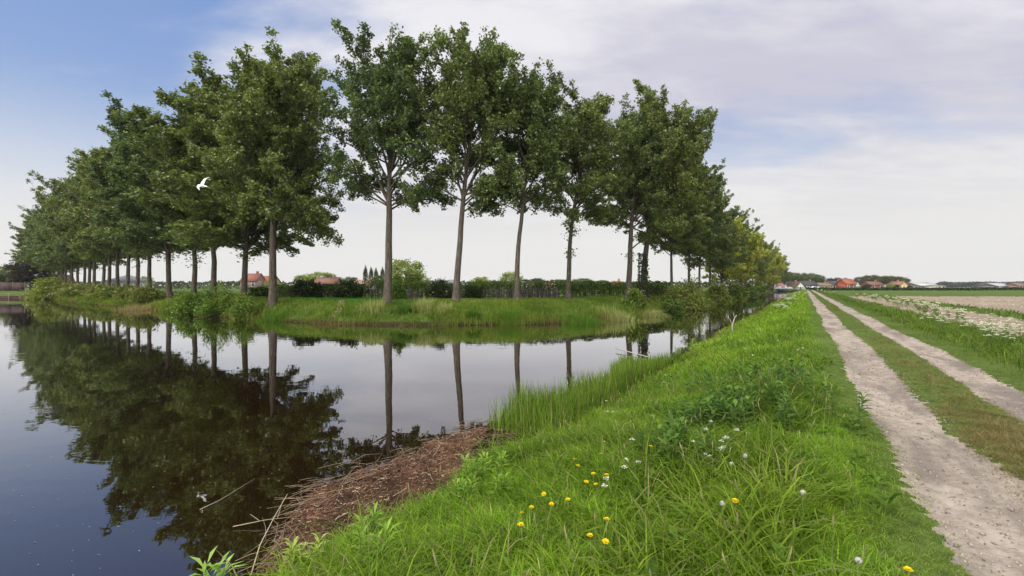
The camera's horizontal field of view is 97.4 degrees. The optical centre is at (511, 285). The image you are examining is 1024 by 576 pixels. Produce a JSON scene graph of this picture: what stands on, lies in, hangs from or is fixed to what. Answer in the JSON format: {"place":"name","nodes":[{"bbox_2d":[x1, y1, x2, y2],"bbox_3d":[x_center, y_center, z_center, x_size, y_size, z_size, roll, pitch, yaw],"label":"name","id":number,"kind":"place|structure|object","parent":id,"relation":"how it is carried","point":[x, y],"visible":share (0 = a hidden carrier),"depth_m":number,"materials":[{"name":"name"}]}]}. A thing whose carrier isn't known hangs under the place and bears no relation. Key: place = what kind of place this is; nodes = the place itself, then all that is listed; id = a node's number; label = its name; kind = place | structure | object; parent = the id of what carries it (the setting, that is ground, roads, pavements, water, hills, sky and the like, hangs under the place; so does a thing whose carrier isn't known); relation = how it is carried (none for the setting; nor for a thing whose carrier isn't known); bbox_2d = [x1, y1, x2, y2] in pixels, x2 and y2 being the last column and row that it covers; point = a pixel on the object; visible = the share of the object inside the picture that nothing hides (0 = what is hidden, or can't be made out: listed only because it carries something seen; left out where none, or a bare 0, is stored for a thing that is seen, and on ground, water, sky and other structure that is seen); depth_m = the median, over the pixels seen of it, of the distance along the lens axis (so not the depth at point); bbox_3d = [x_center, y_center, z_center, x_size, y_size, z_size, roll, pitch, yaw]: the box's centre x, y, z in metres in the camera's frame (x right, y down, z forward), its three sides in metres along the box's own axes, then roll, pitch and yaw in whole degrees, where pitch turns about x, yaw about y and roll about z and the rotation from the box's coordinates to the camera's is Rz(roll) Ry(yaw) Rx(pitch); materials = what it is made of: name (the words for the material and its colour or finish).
{"place":"outdoors","nodes":[
{"label":"outdoors","id":0,"kind":"place"},
{"bbox_2d":[352,298,392,314],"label":"tall grass","id":1,"kind":"structure","parent":0,"point":[370,304],"depth_m":29.19,"materials":[{"name":"plant"}]},
{"bbox_2d":[0,291,791,575],"bbox_3d":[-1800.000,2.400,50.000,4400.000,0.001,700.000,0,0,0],"label":"water","id":2,"kind":"structure","parent":0,"point":[155,403],"depth_m":8.82,"materials":[{"name":"liquid"}]},
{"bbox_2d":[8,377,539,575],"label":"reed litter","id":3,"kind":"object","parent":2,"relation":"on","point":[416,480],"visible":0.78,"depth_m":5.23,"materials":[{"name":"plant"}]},
{"bbox_2d":[189,545,247,575],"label":"leafy herb","id":4,"kind":"object","parent":3,"relation":"on","point":[215,567],"visible":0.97,"depth_m":3.44,"materials":[{"name":"green plant"}]},
{"bbox_2d":[281,533,329,574],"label":"leafy herb","id":5,"kind":"object","parent":3,"relation":"on","point":[293,545],"visible":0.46,"depth_m":3.66,"materials":[{"name":"green plant"}]},
{"bbox_2d":[402,298,441,313],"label":"tall grass","id":6,"kind":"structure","parent":0,"point":[424,304],"depth_m":29.00,"materials":[{"name":"plant"}]},
{"bbox_2d":[433,301,456,316],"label":"tall grass","id":7,"kind":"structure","parent":0,"point":[444,306],"depth_m":28.73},
{"bbox_2d":[0,286,1023,575],"bbox_3d":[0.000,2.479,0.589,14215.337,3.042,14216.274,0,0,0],"label":"ground","id":8,"kind":"structure","parent":0,"point":[836,374],"depth_m":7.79,"materials":[{"name":"plant"}]},
{"bbox_2d":[0,282,25,290],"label":"board fence","id":9,"kind":"object","parent":8,"relation":"on","point":[12,286],"visible":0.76,"depth_m":93.97,"materials":[{"name":"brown wood"}]},
{"bbox_2d":[4,213,48,273],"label":"poplar tree","id":10,"kind":"object","parent":8,"relation":"on","point":[18,240],"visible":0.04,"depth_m":120.29,"materials":[{"name":"green plant"}]},
{"bbox_2d":[0,260,58,289],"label":"copper tree","id":11,"kind":"object","parent":8,"relation":"on","point":[20,272],"visible":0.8,"depth_m":117.51,"materials":[{"name":"purple plant"}]},
{"bbox_2d":[13,213,69,278],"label":"poplar tree","id":12,"kind":"object","parent":8,"relation":"on","point":[28,254],"visible":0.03,"depth_m":113.97,"materials":[{"name":"green plant"}]},
{"bbox_2d":[16,214,75,278],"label":"poplar tree","id":13,"kind":"object","parent":8,"relation":"on","point":[27,261],"visible":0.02,"depth_m":117.03,"materials":[{"name":"green plant"}]},
{"bbox_2d":[19,270,76,299],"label":"willow bush","id":14,"kind":"object","parent":8,"relation":"on","point":[46,286],"visible":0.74,"depth_m":80.64,"materials":[{"name":"green plant"}]},
{"bbox_2d":[18,195,83,283],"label":"poplar tree","id":15,"kind":"object","parent":8,"relation":"on","point":[49,248],"visible":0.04,"depth_m":88.84,"materials":[{"name":"green plant"}]},
{"bbox_2d":[24,187,83,284],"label":"poplar tree","id":16,"kind":"object","parent":8,"relation":"on","point":[39,240],"visible":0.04,"depth_m":93.10,"materials":[{"name":"green plant"}]},
{"bbox_2d":[23,204,99,281],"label":"poplar tree","id":17,"kind":"object","parent":8,"relation":"on","point":[29,241],"visible":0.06,"depth_m":95.79,"materials":[{"name":"green plant"}]},
{"bbox_2d":[34,189,100,285],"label":"poplar tree","id":18,"kind":"object","parent":8,"relation":"on","point":[84,268],"visible":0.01,"depth_m":85.71,"materials":[{"name":"green plant"}]},
{"bbox_2d":[46,280,95,296],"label":"bush","id":19,"kind":"object","parent":8,"relation":"on","point":[69,289],"visible":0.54,"depth_m":70.97,"materials":[{"name":"green plant"}]},
{"bbox_2d":[28,170,126,283],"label":"poplar tree","id":20,"kind":"object","parent":8,"relation":"on","point":[62,258],"visible":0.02,"depth_m":81.13,"materials":[{"name":"green plant"}]},
{"bbox_2d":[42,170,115,284],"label":"poplar tree","id":21,"kind":"object","parent":8,"relation":"on","point":[53,230],"visible":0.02,"depth_m":73.29,"materials":[{"name":"green plant"}]},
{"bbox_2d":[41,190,126,284],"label":"poplar tree","id":22,"kind":"object","parent":8,"relation":"on","point":[63,247],"visible":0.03,"depth_m":77.16,"materials":[{"name":"green plant"}]},
{"bbox_2d":[47,173,125,284],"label":"poplar tree","id":23,"kind":"object","parent":8,"relation":"on","point":[73,180],"visible":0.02,"depth_m":69.53,"materials":[{"name":"green plant"}]},
{"bbox_2d":[25,145,153,286],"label":"poplar tree","id":24,"kind":"object","parent":8,"relation":"on","point":[90,252],"visible":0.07,"depth_m":66.94,"materials":[{"name":"green plant"}]},
{"bbox_2d":[77,283,116,296],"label":"bush","id":25,"kind":"object","parent":8,"relation":"on","point":[90,290],"visible":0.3,"depth_m":62.87,"materials":[{"name":"green plant"}]},
{"bbox_2d":[87,286,121,298],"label":"bush","id":26,"kind":"object","parent":8,"relation":"on","point":[105,292],"visible":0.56,"depth_m":58.98,"materials":[{"name":"green plant"}]},
{"bbox_2d":[58,159,164,286],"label":"poplar tree","id":27,"kind":"object","parent":8,"relation":"on","point":[77,222],"visible":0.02,"depth_m":61.74,"materials":[{"name":"green plant"}]},
{"bbox_2d":[72,147,162,286],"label":"poplar tree","id":28,"kind":"object","parent":8,"relation":"on","point":[85,232],"visible":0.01,"depth_m":59.48,"materials":[{"name":"green plant"}]},
{"bbox_2d":[62,125,179,286],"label":"poplar tree","id":29,"kind":"object","parent":8,"relation":"on","point":[97,153],"visible":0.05,"depth_m":53.50,"materials":[{"name":"green plant"}]},
{"bbox_2d":[109,283,142,299],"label":"bush","id":30,"kind":"object","parent":8,"relation":"on","point":[122,294],"visible":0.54,"depth_m":54.34,"materials":[{"name":"green plant"}]},
{"bbox_2d":[100,275,153,287],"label":"house","id":31,"kind":"structure","parent":8,"relation":"on","point":[122,279],"depth_m":122.06,"materials":[{"name":"tile"}]},
{"bbox_2d":[110,301,158,310],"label":"tall grass","id":32,"kind":"structure","parent":8,"relation":"on","point":[133,307],"depth_m":44.45,"materials":[{"name":"plant"}]},
{"bbox_2d":[66,103,209,294],"bbox_3d":[-42.079,-8.977,53.618,17.697,21.037,14.042,0,0,-32],"label":"poplar tree","id":33,"kind":"object","parent":8,"relation":"on","point":[139,110],"visible":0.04,"depth_m":50.77,"materials":[{"name":"green plant"}]},
{"bbox_2d":[84,90,198,298],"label":"poplar tree","id":34,"kind":"object","parent":8,"relation":"on","point":[135,239],"visible":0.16,"depth_m":45.24,"materials":[{"name":"green plant"}]},
{"bbox_2d":[118,281,175,302],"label":"bush","id":35,"kind":"object","parent":8,"relation":"on","point":[144,294],"visible":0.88,"depth_m":49.10,"materials":[{"name":"green plant"}]},
{"bbox_2d":[104,121,226,294],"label":"poplar tree","id":36,"kind":"object","parent":8,"relation":"on","point":[134,171],"visible":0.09,"depth_m":43.17,"materials":[{"name":"green plant"}]},
{"bbox_2d":[166,288,205,314],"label":"bush","id":37,"kind":"object","parent":8,"relation":"on","point":[181,306],"visible":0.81,"depth_m":37.95,"materials":[{"name":"green plant"}]},
{"bbox_2d":[110,100,282,297],"bbox_3d":[-27.673,-7.123,41.445,14.015,17.714,13.714,0,0,-40],"label":"poplar tree","id":38,"kind":"object","parent":8,"relation":"on","point":[168,151],"visible":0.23,"depth_m":37.08,"materials":[{"name":"green plant"}]},
{"bbox_2d":[185,280,234,316],"bbox_3d":[-23.409,1.057,35.409,3.451,3.034,3.084,0,0,0],"label":"bush","id":39,"kind":"object","parent":8,"relation":"on","point":[208,306],"visible":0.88,"depth_m":35.08,"materials":[{"name":"green plant"}]},
{"bbox_2d":[151,51,326,298],"bbox_3d":[-22.758,-7.246,39.577,13.841,17.917,17.444,0,0,-32],"label":"poplar tree","id":40,"kind":"object","parent":8,"relation":"on","point":[189,106],"visible":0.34,"depth_m":34.99,"materials":[{"name":"green plant"}]},
{"bbox_2d":[225,290,267,319],"bbox_3d":[-19.272,1.486,32.712,3.016,2.421,2.566,0,0,0],"label":"bush","id":41,"kind":"object","parent":8,"relation":"on","point":[245,305],"visible":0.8,"depth_m":32.09,"materials":[{"name":"green plant"}]},
{"bbox_2d":[239,271,264,289],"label":"house","id":42,"kind":"structure","parent":8,"relation":"on","point":[256,279],"depth_m":171.36,"materials":[{"name":"tile"}]},
{"bbox_2d":[248,286,277,296],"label":"hawthorn shrub","id":43,"kind":"object","parent":8,"relation":"on","point":[260,291],"visible":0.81,"depth_m":43.39,"materials":[{"name":"green plant"}]},
{"bbox_2d":[185,26,345,307],"bbox_3d":[-17.900,-8.517,34.139,11.116,20.968,12.112,0,0,0],"label":"poplar tree","id":44,"kind":"object","parent":8,"relation":"on","point":[274,95],"visible":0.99,"depth_m":32.13,"materials":[{"name":"green plant"}]},
{"bbox_2d":[248,305,296,321],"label":"rushes","id":45,"kind":"object","parent":8,"relation":"on","point":[272,318],"visible":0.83,"depth_m":30.86,"materials":[{"name":"green plant"}]},
{"bbox_2d":[286,276,326,297],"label":"hawthorn shrub","id":46,"kind":"object","parent":8,"relation":"on","point":[309,288],"visible":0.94,"depth_m":39.52,"materials":[{"name":"green plant"}]},
{"bbox_2d":[268,283,369,297],"bbox_3d":[-17.204,0.444,40.390,9.289,1.482,1.873,0,0,7],"label":"hedge","id":47,"kind":"object","parent":8,"relation":"on","point":[327,290],"visible":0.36,"depth_m":40.31,"materials":[{"name":"green plant"}]},
{"bbox_2d":[304,271,334,280],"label":"tree","id":48,"kind":"object","parent":8,"relation":"on","point":[323,274],"visible":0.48,"depth_m":158.13,"materials":[{"name":"green plant"}]},
{"bbox_2d":[314,275,340,285],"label":"house","id":49,"kind":"structure","parent":8,"relation":"on","point":[333,280],"depth_m":151.57,"materials":[{"name":"tile"}]},
{"bbox_2d":[331,278,365,297],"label":"hawthorn shrub","id":50,"kind":"object","parent":8,"relation":"on","point":[344,289],"visible":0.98,"depth_m":38.72,"materials":[{"name":"green plant"}]},
{"bbox_2d":[344,502,391,548],"bbox_3d":[-1.224,2.087,3.787,0.368,0.409,0.531,0,0,0],"label":"leafy herb","id":51,"kind":"object","parent":8,"relation":"on","point":[366,518],"visible":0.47,"depth_m":3.87,"materials":[{"name":"green plant"}]},
{"bbox_2d":[351,517,403,566],"bbox_3d":[-1.006,2.000,3.426,0.451,0.373,0.368,0,0,18],"label":"leafy herb","id":52,"kind":"object","parent":8,"relation":"on","point":[386,526],"visible":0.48,"depth_m":3.44,"materials":[{"name":"green plant"}]},
{"bbox_2d":[308,17,456,302],"bbox_3d":[-8.581,-8.486,31.545,9.846,20.085,7.934,0,0,0],"label":"poplar tree","id":53,"kind":"object","parent":8,"relation":"on","point":[384,95],"visible":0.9,"depth_m":30.21,"materials":[{"name":"green plant"}]},
{"bbox_2d":[2,280,767,288],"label":"distant wood","id":54,"kind":"object","parent":8,"relation":"on","point":[704,284],"visible":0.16,"depth_m":220.59,"materials":[{"name":"green plant"}]},
{"bbox_2d":[392,274,407,298],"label":"hawthorn shrub","id":55,"kind":"object","parent":8,"relation":"on","point":[398,289],"visible":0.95,"depth_m":36.30,"materials":[{"name":"green plant"}]},
{"bbox_2d":[52,291,748,325],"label":"bank grass","id":56,"kind":"structure","parent":8,"relation":"on","point":[164,304],"depth_m":30.94,"materials":[{"name":"plant"}]},
{"bbox_2d":[390,302,418,316],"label":"rush clump","id":57,"kind":"object","parent":8,"relation":"on","point":[405,309],"visible":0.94,"depth_m":28.71,"materials":[{"name":"green plant"}]},
{"bbox_2d":[383,258,426,286],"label":"light tree","id":58,"kind":"object","parent":8,"relation":"on","point":[411,269],"visible":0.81,"depth_m":61.14,"materials":[{"name":"green plant"}]},
{"bbox_2d":[417,277,452,298],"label":"hawthorn shrub","id":59,"kind":"object","parent":8,"relation":"on","point":[434,289],"visible":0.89,"depth_m":37.45,"materials":[{"name":"green plant"}]},
{"bbox_2d":[361,278,565,298],"bbox_3d":[-4.166,0.335,40.730,19.120,2.067,1.976,0,0,-3],"label":"hedge","id":60,"kind":"object","parent":8,"relation":"on","point":[376,284],"visible":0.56,"depth_m":40.65,"materials":[{"name":"green plant"}]},
{"bbox_2d":[448,474,478,503],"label":"leafy herb","id":61,"kind":"object","parent":8,"relation":"on","point":[463,486],"visible":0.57,"depth_m":4.53,"materials":[{"name":"green plant"}]},
{"bbox_2d":[402,21,525,301],"bbox_3d":[-3.145,-8.474,31.693,8.256,19.955,8.663,0,0,0],"label":"poplar tree","id":62,"kind":"object","parent":8,"relation":"on","point":[457,99],"visible":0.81,"depth_m":30.09,"materials":[{"name":"green plant"}]},
{"bbox_2d":[370,287,559,298],"bbox_3d":[-4.028,0.697,39.529,16.530,1.199,0.101,0,0,-3],"label":"paling fence","id":63,"kind":"object","parent":8,"relation":"on","point":[410,291],"visible":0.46,"depth_m":39.67,"materials":[{"name":"brown wood"}]},
{"bbox_2d":[462,282,483,297],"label":"hawthorn shrub","id":64,"kind":"object","parent":8,"relation":"on","point":[473,291],"visible":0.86,"depth_m":37.70,"materials":[{"name":"green plant"}]},
{"bbox_2d":[463,307,484,322],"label":"rush clump","id":65,"kind":"object","parent":8,"relation":"on","point":[471,313],"visible":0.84,"depth_m":27.96,"materials":[{"name":"green plant"}]},
{"bbox_2d":[460,452,490,485],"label":"leafy herb","id":66,"kind":"object","parent":8,"relation":"on","point":[474,463],"visible":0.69,"depth_m":4.91,"materials":[{"name":"green plant"}]},
{"bbox_2d":[481,450,510,475],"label":"leafy herb","id":67,"kind":"object","parent":8,"relation":"on","point":[503,455],"visible":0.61,"depth_m":5.04,"materials":[{"name":"green plant"}]},
{"bbox_2d":[486,472,514,499],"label":"leafy herb","id":68,"kind":"object","parent":8,"relation":"on","point":[504,480],"visible":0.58,"depth_m":4.37,"materials":[{"name":"green plant"}]},
{"bbox_2d":[488,305,531,325],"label":"rushes","id":69,"kind":"object","parent":8,"relation":"on","point":[507,319],"visible":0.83,"depth_m":28.10,"materials":[{"name":"green plant"}]},
{"bbox_2d":[497,271,522,286],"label":"tree","id":70,"kind":"object","parent":8,"relation":"on","point":[508,278],"visible":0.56,"depth_m":109.26,"materials":[{"name":"green plant"}]},
{"bbox_2d":[463,57,585,299],"bbox_3d":[0.495,-7.314,32.162,8.024,17.582,9.440,0,0,44],"label":"poplar tree","id":71,"kind":"object","parent":8,"relation":"on","point":[533,100],"visible":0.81,"depth_m":30.92,"materials":[{"name":"green plant"}]},
{"bbox_2d":[481,351,674,440],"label":"reeds","id":72,"kind":"object","parent":8,"relation":"on","point":[552,407],"visible":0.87,"depth_m":8.44,"materials":[{"name":"green plant"}]},
{"bbox_2d":[520,70,637,298],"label":"poplar tree","id":73,"kind":"object","parent":8,"relation":"on","point":[586,134],"visible":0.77,"depth_m":35.55,"materials":[{"name":"green plant"}]},
{"bbox_2d":[555,307,608,324],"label":"rushes","id":74,"kind":"object","parent":8,"relation":"on","point":[582,321],"visible":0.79,"depth_m":28.77,"materials":[{"name":"green plant"}]},
{"bbox_2d":[584,304,645,321],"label":"tall grass","id":75,"kind":"structure","parent":8,"relation":"on","point":[618,317],"depth_m":30.71,"materials":[{"name":"plant"}]},
{"bbox_2d":[559,280,672,296],"bbox_3d":[11.351,0.457,46.036,16.492,2.125,2.082,0,0,-32],"label":"hedge","id":76,"kind":"object","parent":8,"relation":"on","point":[616,287],"visible":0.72,"depth_m":44.53,"materials":[{"name":"green plant"}]},
{"bbox_2d":[618,285,647,309],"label":"bush","id":77,"kind":"object","parent":8,"relation":"on","point":[636,298],"visible":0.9,"depth_m":36.23,"materials":[{"name":"green plant"}]},
{"bbox_2d":[588,90,680,297],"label":"poplar tree","id":78,"kind":"object","parent":8,"relation":"on","point":[647,206],"visible":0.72,"depth_m":40.84,"materials":[{"name":"green plant"}]},
{"bbox_2d":[573,78,718,301],"bbox_3d":[13.392,-9.633,44.119,13.537,23.100,12.065,0,0,-32],"label":"poplar tree","id":79,"kind":"object","parent":8,"relation":"on","point":[687,149],"visible":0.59,"depth_m":41.99,"materials":[{"name":"green plant"}]},
{"bbox_2d":[635,308,675,316],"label":"tall grass","id":80,"kind":"structure","parent":8,"relation":"on","point":[649,314],"depth_m":35.11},
{"bbox_2d":[659,297,685,311],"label":"bush","id":81,"kind":"object","parent":8,"relation":"on","point":[672,306],"visible":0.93,"depth_m":41.07,"materials":[{"name":"green plant"}]},
{"bbox_2d":[633,151,715,284],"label":"poplar tree","id":82,"kind":"object","parent":8,"relation":"on","point":[688,243],"visible":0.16,"depth_m":51.82,"materials":[{"name":"green plant"}]},
{"bbox_2d":[661,274,713,310],"bbox_3d":[17.625,0.690,46.038,5.765,4.076,5.280,0,0,0],"label":"bush","id":83,"kind":"object","parent":8,"relation":"on","point":[688,294],"visible":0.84,"depth_m":45.28,"materials":[{"name":"green plant"}]},
{"bbox_2d":[663,149,733,282],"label":"poplar tree","id":84,"kind":"object","parent":8,"relation":"on","point":[712,234],"visible":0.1,"depth_m":55.64,"materials":[{"name":"green plant"}]},
{"bbox_2d":[676,174,734,291],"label":"poplar tree","id":85,"kind":"object","parent":8,"relation":"on","point":[715,254],"visible":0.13,"depth_m":63.81,"materials":[{"name":"green plant"}]},
{"bbox_2d":[704,282,731,302],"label":"bush","id":86,"kind":"object","parent":8,"relation":"on","point":[716,293],"visible":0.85,"depth_m":60.21,"materials":[{"name":"green plant"}]},
{"bbox_2d":[680,189,759,286],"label":"poplar tree","id":87,"kind":"object","parent":8,"relation":"on","point":[735,237],"visible":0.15,"depth_m":68.47,"materials":[{"name":"green plant"}]},
{"bbox_2d":[701,216,746,287],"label":"golden tree","id":88,"kind":"object","parent":8,"relation":"on","point":[727,273],"visible":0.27,"depth_m":73.27,"materials":[{"name":"green plant"}]},
{"bbox_2d":[724,279,749,297],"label":"bush","id":89,"kind":"object","parent":8,"relation":"on","point":[735,290],"visible":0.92,"depth_m":77.24,"materials":[{"name":"green plant"}]},
{"bbox_2d":[729,208,752,284],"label":"poplar tree","id":90,"kind":"object","parent":8,"relation":"on","point":[741,260],"visible":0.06,"depth_m":85.56,"materials":[{"name":"green plant"}]},
{"bbox_2d":[730,231,764,283],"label":"golden tree","id":91,"kind":"object","parent":8,"relation":"on","point":[753,247],"visible":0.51,"depth_m":90.76,"materials":[{"name":"green plant"}]},
{"bbox_2d":[739,233,767,286],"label":"golden tree","id":92,"kind":"object","parent":8,"relation":"on","point":[761,236],"visible":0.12,"depth_m":104.67,"materials":[{"name":"green plant"}]},
{"bbox_2d":[635,332,873,475],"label":"nettles","id":93,"kind":"object","parent":8,"relation":"on","point":[723,401],"visible":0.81,"depth_m":5.55,"materials":[{"name":"green plant"}]},
{"bbox_2d":[753,246,779,285],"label":"golden tree","id":94,"kind":"object","parent":8,"relation":"on","point":[761,280],"visible":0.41,"depth_m":127.17,"materials":[{"name":"green plant"}]},
{"bbox_2d":[752,232,780,284],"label":"poplar tree","id":95,"kind":"object","parent":8,"relation":"on","point":[762,269],"visible":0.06,"depth_m":118.50,"materials":[{"name":"green plant"}]},
{"bbox_2d":[763,252,785,292],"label":"golden tree","id":96,"kind":"object","parent":8,"relation":"on","point":[777,266],"visible":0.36,"depth_m":149.24,"materials":[{"name":"green plant"}]},
{"bbox_2d":[835,279,857,287],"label":"house","id":97,"kind":"structure","parent":8,"relation":"on","point":[847,283],"depth_m":209.49,"materials":[{"name":"tile"}]},
{"bbox_2d":[805,287,1023,290],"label":"hedge","id":98,"kind":"object","parent":8,"relation":"on","point":[925,288],"visible":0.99,"depth_m":164.71,"materials":[{"name":"green plant"}]},
{"bbox_2d":[936,281,1023,286],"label":"distant wood","id":99,"kind":"object","parent":8,"relation":"on","point":[958,284],"visible":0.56,"depth_m":564.73,"materials":[{"name":"green plant"}]},
{"bbox_2d":[0,0,1023,285],"label":"sky","id":100,"kind":"structure","parent":0,"point":[881,138],"materials":[{"name":"white"}]},
{"bbox_2d":[807,290,1023,575],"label":"track","id":101,"kind":"structure","parent":0,"point":[839,332],"depth_m":3.87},
{"bbox_2d":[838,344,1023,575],"bbox_3d":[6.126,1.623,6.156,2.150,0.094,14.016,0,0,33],"label":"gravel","id":102,"kind":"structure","parent":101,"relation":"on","point":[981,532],"depth_m":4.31,"materials":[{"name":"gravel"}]},
{"bbox_2d":[812,290,1023,423],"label":"track","id":103,"kind":"structure","parent":0,"point":[917,345],"depth_m":8.85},
{"bbox_2d":[849,296,1023,344],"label":"field","id":104,"kind":"structure","parent":0,"point":[1010,302],"depth_m":39.39,"materials":[{"name":"plant"}]},
{"bbox_2d":[845,296,1023,335],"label":"soil clods","id":105,"kind":"object","parent":104,"relation":"on","point":[987,315],"visible":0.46,"depth_m":35.27,"materials":[{"name":"soil"}]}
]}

